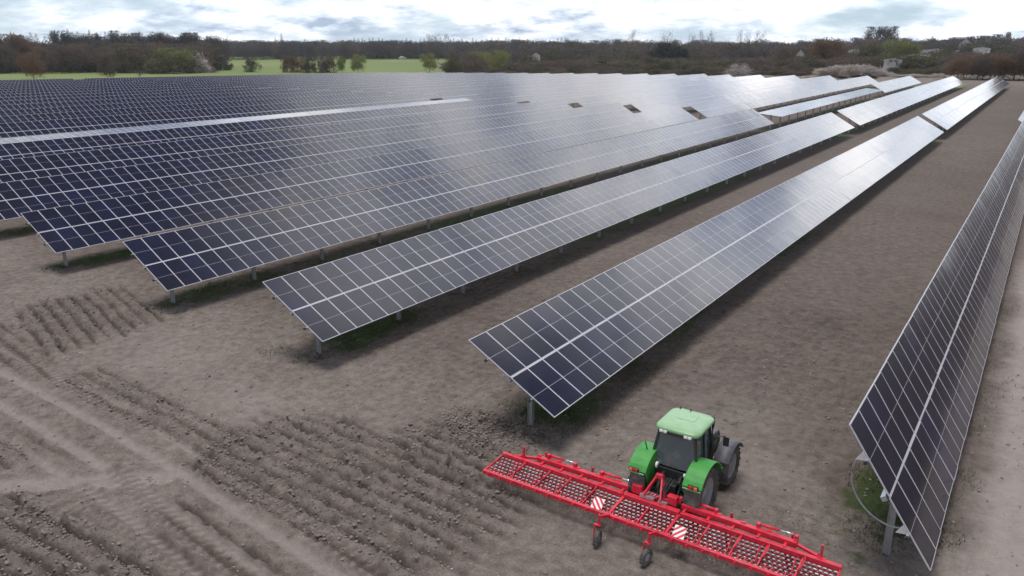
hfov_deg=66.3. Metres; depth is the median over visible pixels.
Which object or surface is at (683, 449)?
tractor
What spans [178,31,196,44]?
bare tree
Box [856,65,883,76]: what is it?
bare shrub
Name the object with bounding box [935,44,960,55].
shrub
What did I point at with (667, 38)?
bare tree
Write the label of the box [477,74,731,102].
solar table
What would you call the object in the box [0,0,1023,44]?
sky
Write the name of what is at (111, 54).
bare tree
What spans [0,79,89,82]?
solar table
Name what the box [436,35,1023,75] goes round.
scrub wood
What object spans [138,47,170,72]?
shrub
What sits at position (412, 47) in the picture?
bare tree
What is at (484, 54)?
budding tree
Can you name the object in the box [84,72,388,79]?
solar table
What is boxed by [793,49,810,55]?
bare tree
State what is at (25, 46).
bare tree
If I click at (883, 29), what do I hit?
bare tree
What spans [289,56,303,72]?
shrub
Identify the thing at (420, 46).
bare tree
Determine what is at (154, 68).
shrub
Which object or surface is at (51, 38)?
bare tree
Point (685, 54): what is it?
evergreen tree
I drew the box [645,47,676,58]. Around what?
evergreen tree
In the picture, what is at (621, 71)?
shrub
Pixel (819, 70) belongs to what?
bare shrub
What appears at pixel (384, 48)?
bare tree
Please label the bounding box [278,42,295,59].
bare tree
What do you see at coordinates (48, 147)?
solar table
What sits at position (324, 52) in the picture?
bare tree
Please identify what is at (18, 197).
solar table
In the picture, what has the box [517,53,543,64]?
shrub
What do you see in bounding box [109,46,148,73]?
shrub
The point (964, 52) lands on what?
bare tree
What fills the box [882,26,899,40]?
bare tree
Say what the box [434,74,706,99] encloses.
solar table
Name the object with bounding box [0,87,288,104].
solar table
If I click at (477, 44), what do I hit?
bare tree
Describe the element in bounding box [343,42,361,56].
bare tree
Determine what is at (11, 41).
bare tree
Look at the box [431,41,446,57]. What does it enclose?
bare tree
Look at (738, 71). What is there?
bare shrub
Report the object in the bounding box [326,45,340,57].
bare tree
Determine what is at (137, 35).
bare tree
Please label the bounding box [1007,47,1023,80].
bare tree
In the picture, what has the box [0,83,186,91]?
solar table
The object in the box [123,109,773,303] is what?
solar table
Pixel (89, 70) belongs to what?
shrub
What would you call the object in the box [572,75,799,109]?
solar table
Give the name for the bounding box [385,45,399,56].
bare tree
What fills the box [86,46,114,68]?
bare tree
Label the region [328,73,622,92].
solar table
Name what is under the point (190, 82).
solar table
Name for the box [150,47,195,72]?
budding tree
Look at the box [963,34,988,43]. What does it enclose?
bare tree
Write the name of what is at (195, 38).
bare tree
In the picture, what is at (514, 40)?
bare tree
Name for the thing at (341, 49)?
bare tree
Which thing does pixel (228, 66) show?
shrub
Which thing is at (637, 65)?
shrub
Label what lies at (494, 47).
shrub
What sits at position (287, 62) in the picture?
shrub
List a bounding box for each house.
[532,53,540,60]
[958,38,971,48]
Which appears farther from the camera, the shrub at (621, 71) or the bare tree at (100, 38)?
the bare tree at (100, 38)
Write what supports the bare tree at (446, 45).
on the ground
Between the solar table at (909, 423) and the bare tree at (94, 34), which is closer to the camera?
the solar table at (909, 423)
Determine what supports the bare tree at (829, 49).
on the ground
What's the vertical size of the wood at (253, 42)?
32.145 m
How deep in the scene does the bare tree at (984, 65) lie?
324.87 m
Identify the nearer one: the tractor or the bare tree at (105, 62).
the tractor
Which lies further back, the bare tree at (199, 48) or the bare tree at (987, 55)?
the bare tree at (199, 48)
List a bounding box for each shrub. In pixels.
[0,51,12,73]
[63,43,93,71]
[79,56,101,71]
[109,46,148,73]
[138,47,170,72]
[140,51,183,73]
[150,44,175,71]
[165,47,203,72]
[178,51,213,72]
[199,60,217,72]
[220,59,233,69]
[243,58,262,71]
[279,55,295,72]
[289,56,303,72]
[300,54,317,72]
[309,52,329,72]
[320,53,338,72]
[442,53,466,72]
[456,59,477,72]
[465,56,485,72]
[480,67,502,72]
[481,42,507,50]
[498,70,522,72]
[512,66,531,72]
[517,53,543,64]
[522,65,544,72]
[530,63,553,72]
[540,51,569,61]
[544,66,566,71]
[566,64,585,72]
[574,67,593,71]
[590,65,615,73]
[610,68,632,73]
[620,48,641,61]
[628,61,649,71]
[635,62,661,71]
[651,60,675,71]
[683,65,706,73]
[704,64,723,71]
[706,66,732,72]
[724,63,753,76]
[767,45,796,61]
[781,43,807,57]
[810,68,832,76]
[816,66,842,75]
[827,64,851,76]
[833,64,855,76]
[842,64,861,76]
[848,64,867,75]
[849,47,867,58]
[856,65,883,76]
[867,66,888,76]
[909,74,927,77]
[922,48,955,55]
[930,73,947,76]
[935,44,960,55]
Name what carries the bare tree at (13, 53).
on the ground
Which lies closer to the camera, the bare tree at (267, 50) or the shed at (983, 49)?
the shed at (983, 49)
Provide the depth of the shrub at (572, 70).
455.69 m
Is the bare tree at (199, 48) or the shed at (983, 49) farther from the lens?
the shed at (983, 49)
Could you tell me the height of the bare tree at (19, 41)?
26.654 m
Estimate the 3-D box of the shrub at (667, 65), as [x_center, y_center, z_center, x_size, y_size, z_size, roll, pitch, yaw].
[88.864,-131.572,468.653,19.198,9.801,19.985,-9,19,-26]
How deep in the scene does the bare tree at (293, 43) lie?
1156.27 m
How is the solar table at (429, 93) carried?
on the ground
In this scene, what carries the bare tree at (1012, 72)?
on the ground
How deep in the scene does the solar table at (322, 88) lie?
264.59 m
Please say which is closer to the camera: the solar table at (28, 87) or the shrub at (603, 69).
the solar table at (28, 87)
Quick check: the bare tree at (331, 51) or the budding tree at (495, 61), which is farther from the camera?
the bare tree at (331, 51)
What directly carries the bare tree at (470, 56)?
on the ground
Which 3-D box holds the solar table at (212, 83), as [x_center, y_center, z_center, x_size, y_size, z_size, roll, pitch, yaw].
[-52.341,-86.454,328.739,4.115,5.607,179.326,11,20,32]
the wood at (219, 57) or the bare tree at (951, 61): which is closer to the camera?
the bare tree at (951, 61)
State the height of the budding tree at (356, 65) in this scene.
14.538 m
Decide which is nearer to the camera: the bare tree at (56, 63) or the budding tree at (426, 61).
the bare tree at (56, 63)
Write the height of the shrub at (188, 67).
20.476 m
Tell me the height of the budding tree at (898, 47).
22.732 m
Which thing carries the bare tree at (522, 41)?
on the ground
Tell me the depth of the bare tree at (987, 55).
331.57 m
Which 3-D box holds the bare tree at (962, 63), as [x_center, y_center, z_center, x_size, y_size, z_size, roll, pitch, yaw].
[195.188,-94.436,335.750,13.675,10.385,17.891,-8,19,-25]
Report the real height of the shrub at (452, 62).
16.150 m
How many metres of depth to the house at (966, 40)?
746.94 m
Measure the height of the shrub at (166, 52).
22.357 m
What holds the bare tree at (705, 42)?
on the ground
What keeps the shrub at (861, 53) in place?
on the ground
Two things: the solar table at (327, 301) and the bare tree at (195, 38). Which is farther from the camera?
the bare tree at (195, 38)
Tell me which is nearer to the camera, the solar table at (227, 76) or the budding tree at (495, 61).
the solar table at (227, 76)
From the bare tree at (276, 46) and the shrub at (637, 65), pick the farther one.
the bare tree at (276, 46)
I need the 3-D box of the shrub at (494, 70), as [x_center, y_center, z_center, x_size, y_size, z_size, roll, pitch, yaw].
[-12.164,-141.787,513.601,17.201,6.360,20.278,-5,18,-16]
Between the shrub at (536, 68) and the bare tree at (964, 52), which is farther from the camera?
the bare tree at (964, 52)
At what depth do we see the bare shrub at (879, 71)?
384.92 m
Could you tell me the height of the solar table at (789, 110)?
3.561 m
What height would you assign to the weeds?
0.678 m
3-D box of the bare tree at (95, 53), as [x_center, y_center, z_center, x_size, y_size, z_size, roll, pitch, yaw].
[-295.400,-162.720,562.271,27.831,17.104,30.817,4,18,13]
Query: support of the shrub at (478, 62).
on the ground
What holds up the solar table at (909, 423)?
on the ground
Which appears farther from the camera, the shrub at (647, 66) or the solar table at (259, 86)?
the shrub at (647, 66)
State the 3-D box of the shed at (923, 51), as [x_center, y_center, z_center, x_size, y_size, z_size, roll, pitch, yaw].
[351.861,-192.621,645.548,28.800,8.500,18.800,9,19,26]
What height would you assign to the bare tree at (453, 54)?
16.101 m
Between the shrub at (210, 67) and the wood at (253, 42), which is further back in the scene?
the wood at (253, 42)
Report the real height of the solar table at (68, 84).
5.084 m
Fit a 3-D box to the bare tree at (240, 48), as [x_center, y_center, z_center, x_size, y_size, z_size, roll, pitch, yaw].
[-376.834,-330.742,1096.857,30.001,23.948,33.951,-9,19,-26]
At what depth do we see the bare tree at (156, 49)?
587.04 m
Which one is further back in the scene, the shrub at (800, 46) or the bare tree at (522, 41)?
the bare tree at (522, 41)
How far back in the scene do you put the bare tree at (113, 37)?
665.44 m
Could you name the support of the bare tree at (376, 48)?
on the ground
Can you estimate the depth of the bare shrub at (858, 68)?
388.60 m
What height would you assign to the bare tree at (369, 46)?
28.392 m
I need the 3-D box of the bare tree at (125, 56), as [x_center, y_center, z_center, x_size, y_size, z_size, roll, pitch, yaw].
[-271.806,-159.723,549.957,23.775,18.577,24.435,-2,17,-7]
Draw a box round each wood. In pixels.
[3,40,232,71]
[202,39,578,58]
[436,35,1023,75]
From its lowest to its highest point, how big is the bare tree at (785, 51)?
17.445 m
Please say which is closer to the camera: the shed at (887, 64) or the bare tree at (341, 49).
the shed at (887, 64)
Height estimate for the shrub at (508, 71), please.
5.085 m
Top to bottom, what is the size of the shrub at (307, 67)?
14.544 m
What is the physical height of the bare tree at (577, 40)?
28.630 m
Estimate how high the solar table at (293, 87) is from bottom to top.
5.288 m
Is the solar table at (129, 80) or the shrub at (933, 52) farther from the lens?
the shrub at (933, 52)
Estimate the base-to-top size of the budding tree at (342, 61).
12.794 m
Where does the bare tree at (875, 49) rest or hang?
on the ground
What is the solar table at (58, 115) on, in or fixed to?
on the ground
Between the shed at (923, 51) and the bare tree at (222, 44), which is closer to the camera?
the shed at (923, 51)
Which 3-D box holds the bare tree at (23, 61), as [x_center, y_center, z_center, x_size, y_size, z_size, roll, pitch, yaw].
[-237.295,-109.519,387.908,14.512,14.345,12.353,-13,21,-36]
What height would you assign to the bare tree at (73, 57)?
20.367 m
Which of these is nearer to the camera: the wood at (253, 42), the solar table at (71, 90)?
the solar table at (71, 90)
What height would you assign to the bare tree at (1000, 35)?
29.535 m
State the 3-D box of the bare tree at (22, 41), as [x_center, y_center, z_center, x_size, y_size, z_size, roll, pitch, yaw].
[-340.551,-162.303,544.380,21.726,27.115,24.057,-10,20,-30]
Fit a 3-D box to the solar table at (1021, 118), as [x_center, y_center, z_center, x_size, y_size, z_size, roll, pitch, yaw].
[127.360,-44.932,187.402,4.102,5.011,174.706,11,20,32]
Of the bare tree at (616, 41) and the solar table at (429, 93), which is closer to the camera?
the solar table at (429, 93)
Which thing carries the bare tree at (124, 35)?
on the ground
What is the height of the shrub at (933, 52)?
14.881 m
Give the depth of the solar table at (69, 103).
172.48 m
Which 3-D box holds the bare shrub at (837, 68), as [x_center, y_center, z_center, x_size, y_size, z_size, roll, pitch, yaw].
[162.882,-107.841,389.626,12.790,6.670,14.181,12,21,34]
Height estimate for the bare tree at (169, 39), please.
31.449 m
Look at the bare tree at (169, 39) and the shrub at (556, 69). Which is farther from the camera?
the bare tree at (169, 39)
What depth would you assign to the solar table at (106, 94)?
195.84 m
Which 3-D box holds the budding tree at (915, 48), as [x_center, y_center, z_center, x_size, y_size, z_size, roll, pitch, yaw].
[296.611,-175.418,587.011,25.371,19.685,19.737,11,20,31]
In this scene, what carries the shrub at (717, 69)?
on the ground
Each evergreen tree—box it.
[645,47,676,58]
[652,42,686,59]
[676,46,689,61]
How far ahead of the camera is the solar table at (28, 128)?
136.68 m
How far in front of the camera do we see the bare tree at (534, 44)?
962.72 m
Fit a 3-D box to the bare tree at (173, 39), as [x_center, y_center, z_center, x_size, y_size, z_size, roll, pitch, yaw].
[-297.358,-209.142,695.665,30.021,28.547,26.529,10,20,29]
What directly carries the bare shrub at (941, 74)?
on the ground
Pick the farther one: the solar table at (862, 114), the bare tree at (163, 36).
the bare tree at (163, 36)
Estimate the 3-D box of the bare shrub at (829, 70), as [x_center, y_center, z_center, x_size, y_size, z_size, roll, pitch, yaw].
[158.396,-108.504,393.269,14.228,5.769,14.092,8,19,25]
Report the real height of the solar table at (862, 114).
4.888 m
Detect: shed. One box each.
[883,58,902,70]
[920,49,959,55]
[973,47,990,54]
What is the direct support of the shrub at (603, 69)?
on the ground
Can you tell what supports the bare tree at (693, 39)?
on the ground
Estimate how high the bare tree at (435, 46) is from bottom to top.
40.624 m
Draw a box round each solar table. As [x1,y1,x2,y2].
[0,78,73,80]
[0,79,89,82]
[0,80,104,83]
[0,81,124,85]
[0,81,141,86]
[0,82,163,88]
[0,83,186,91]
[0,84,207,93]
[0,85,233,97]
[0,86,258,100]
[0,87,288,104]
[0,89,317,109]
[0,90,351,115]
[0,91,388,122]
[0,93,430,137]
[0,97,517,159]
[0,98,469,143]
[0,99,572,182]
[0,102,632,220]
[20,106,698,266]
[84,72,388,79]
[100,72,406,80]
[118,72,425,81]
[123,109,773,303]
[135,72,444,82]
[154,72,463,83]
[175,73,477,84]
[196,73,504,85]
[219,73,527,86]
[243,73,549,88]
[262,112,854,354]
[270,73,573,89]
[298,73,597,91]
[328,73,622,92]
[361,73,648,94]
[397,74,676,99]
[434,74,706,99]
[468,116,943,426]
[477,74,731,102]
[522,75,764,107]
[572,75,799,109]
[627,75,837,112]
[689,76,877,119]
[758,88,882,128]
[837,76,964,132]
[849,119,1023,570]
[872,76,920,96]
[922,76,1009,130]
[1018,111,1023,121]
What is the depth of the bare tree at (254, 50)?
1098.65 m
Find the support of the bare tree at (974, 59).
on the ground
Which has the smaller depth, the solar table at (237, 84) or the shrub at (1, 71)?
the solar table at (237, 84)
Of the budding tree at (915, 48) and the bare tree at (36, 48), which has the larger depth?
the budding tree at (915, 48)
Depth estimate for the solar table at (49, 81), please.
270.95 m
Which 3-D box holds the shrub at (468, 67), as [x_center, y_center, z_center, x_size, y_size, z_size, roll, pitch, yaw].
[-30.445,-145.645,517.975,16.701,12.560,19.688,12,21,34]
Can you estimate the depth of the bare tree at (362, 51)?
1177.71 m
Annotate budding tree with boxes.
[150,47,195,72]
[336,56,346,71]
[347,53,367,71]
[420,53,438,72]
[468,50,491,59]
[484,50,510,70]
[879,37,914,58]
[894,42,924,57]
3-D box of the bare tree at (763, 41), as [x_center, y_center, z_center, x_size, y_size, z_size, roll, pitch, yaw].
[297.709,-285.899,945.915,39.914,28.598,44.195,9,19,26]
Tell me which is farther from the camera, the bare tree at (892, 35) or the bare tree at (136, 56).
the bare tree at (892, 35)
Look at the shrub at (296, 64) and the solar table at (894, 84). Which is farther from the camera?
the shrub at (296, 64)
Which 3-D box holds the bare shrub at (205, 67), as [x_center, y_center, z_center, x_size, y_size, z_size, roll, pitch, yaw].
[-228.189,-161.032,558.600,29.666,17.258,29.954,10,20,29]
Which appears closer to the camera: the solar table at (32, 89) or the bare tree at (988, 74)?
the solar table at (32, 89)
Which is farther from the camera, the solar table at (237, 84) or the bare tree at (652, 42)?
the bare tree at (652, 42)
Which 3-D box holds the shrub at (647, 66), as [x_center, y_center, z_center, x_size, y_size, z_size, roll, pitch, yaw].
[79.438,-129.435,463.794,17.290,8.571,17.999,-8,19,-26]
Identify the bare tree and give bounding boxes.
[0,33,24,71]
[0,35,32,71]
[0,44,21,72]
[5,36,33,71]
[14,52,46,78]
[15,38,41,64]
[20,43,49,72]
[26,47,55,71]
[40,44,54,71]
[42,44,74,72]
[46,29,70,45]
[54,44,83,72]
[59,32,84,43]
[68,44,94,72]
[84,32,101,42]
[84,49,112,67]
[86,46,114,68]
[88,36,108,43]
[93,51,126,72]
[95,55,116,77]
[105,30,122,43]
[107,48,137,72]
[116,36,140,43]
[121,32,133,41]
[128,33,149,43]
[128,52,155,72]
[143,43,166,56]
[147,31,167,43]
[154,32,172,44]
[169,36,183,44]
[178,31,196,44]
[183,31,205,44]
[190,45,208,61]
[198,51,215,66]
[205,36,231,61]
[225,44,238,57]
[230,41,243,58]
[233,43,249,58]
[247,45,263,59]
[256,42,272,59]
[270,42,280,58]
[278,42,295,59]
[282,41,298,57]
[294,42,316,58]
[301,43,320,57]
[309,41,322,57]
[319,42,337,58]
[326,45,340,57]
[337,41,356,58]
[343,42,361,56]
[357,45,366,56]
[361,43,372,57]
[363,40,380,58]
[370,41,389,56]
[377,42,391,58]
[385,40,397,57]
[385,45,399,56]
[394,45,415,58]
[402,41,420,58]
[410,44,423,57]
[416,40,435,57]
[419,34,437,54]
[419,41,436,56]
[431,33,445,59]
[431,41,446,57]
[439,35,452,58]
[441,42,454,57]
[444,50,466,61]
[457,51,485,61]
[472,42,486,49]
[509,39,523,48]
[515,39,535,44]
[526,43,547,51]
[567,39,585,45]
[601,39,622,51]
[640,39,664,48]
[660,30,672,42]
[668,39,681,45]
[688,35,696,44]
[698,39,713,44]
[752,39,771,48]
[771,46,796,62]
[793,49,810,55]
[806,38,828,59]
[812,36,839,59]
[831,38,851,57]
[847,42,886,59]
[861,26,882,41]
[872,25,891,42]
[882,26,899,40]
[939,53,974,77]
[945,56,979,78]
[950,50,984,55]
[962,55,1000,79]
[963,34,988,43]
[965,53,989,78]
[974,52,1010,78]
[975,58,1001,78]
[988,52,1023,79]
[991,34,1014,40]
[1002,54,1023,79]
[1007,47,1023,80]
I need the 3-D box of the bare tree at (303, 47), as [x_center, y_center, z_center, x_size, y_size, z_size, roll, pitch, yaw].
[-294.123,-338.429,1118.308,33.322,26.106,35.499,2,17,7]
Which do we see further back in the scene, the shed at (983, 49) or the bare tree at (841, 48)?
the shed at (983, 49)
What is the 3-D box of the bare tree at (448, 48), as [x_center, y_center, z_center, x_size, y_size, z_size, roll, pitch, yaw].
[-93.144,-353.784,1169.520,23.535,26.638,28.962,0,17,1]
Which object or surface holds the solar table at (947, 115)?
on the ground
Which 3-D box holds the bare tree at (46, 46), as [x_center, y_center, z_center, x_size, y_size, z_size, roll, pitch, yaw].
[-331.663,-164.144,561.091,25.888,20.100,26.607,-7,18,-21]
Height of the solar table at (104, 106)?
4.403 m
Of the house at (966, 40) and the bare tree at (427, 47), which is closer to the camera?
the house at (966, 40)
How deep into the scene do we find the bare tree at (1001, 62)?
317.24 m
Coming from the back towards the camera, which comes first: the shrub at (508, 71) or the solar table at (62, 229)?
the shrub at (508, 71)
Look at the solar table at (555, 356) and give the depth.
42.08 m
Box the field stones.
[12,244,1021,575]
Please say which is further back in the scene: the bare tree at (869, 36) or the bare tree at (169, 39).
the bare tree at (869, 36)
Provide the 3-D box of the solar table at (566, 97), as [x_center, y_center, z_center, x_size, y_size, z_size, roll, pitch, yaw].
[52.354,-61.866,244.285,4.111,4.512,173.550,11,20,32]
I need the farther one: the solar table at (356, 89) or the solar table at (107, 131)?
the solar table at (356, 89)
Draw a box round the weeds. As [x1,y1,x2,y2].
[0,195,1022,570]
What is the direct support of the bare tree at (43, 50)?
on the ground
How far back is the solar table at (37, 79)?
293.01 m
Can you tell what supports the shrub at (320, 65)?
on the ground
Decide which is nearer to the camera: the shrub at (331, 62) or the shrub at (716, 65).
the shrub at (716, 65)
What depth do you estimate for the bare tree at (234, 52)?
1086.91 m
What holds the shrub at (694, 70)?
on the ground
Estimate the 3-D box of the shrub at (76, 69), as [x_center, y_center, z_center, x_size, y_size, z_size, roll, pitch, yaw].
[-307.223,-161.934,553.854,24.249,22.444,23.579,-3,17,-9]
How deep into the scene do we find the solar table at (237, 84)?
291.94 m
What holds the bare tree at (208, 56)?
on the ground
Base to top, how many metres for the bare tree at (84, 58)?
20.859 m
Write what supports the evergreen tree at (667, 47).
on the ground
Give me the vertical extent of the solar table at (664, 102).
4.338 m
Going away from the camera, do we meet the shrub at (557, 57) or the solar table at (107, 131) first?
the solar table at (107, 131)
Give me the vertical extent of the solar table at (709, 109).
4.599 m
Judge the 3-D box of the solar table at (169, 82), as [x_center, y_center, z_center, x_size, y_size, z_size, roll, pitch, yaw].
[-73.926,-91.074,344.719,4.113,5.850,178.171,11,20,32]
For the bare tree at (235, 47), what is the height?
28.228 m
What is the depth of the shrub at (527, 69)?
466.53 m
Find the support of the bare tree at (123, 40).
on the ground
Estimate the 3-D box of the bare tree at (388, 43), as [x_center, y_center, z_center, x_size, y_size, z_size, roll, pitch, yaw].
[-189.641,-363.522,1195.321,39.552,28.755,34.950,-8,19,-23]
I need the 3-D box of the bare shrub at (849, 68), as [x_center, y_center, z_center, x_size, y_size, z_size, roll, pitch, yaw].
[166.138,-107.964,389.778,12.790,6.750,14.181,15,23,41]
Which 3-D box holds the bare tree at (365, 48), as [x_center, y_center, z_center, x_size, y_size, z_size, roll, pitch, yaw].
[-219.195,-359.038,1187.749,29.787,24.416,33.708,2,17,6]
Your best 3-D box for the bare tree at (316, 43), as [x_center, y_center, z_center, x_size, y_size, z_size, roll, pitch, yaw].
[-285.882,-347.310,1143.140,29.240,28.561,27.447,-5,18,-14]
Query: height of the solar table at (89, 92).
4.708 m
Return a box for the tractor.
[627,406,743,522]
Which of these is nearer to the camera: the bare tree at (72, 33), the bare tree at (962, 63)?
the bare tree at (962, 63)
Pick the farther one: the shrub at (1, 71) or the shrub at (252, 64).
the shrub at (252, 64)
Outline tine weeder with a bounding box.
[483,447,841,575]
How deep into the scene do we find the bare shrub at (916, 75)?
362.05 m
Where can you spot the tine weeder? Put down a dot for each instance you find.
(646, 498)
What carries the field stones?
on the ground
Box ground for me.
[0,56,1023,575]
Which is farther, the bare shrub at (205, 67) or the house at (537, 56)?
the house at (537, 56)
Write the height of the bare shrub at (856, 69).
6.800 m
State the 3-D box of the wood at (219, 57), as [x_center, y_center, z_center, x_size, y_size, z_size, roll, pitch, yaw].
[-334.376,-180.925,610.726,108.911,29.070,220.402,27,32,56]
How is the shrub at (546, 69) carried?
on the ground
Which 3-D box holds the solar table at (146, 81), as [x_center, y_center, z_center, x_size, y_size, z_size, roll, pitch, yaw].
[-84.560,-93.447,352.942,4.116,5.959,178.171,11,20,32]
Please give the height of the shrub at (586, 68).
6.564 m
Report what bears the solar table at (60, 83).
on the ground
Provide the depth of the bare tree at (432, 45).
1140.53 m
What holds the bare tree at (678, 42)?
on the ground
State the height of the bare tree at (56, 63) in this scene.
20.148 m
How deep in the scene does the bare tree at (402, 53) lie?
1158.78 m
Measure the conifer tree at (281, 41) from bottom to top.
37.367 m
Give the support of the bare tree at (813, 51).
on the ground
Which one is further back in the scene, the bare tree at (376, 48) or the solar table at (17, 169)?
the bare tree at (376, 48)
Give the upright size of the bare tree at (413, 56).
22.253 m
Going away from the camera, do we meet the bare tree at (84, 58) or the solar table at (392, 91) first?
the solar table at (392, 91)

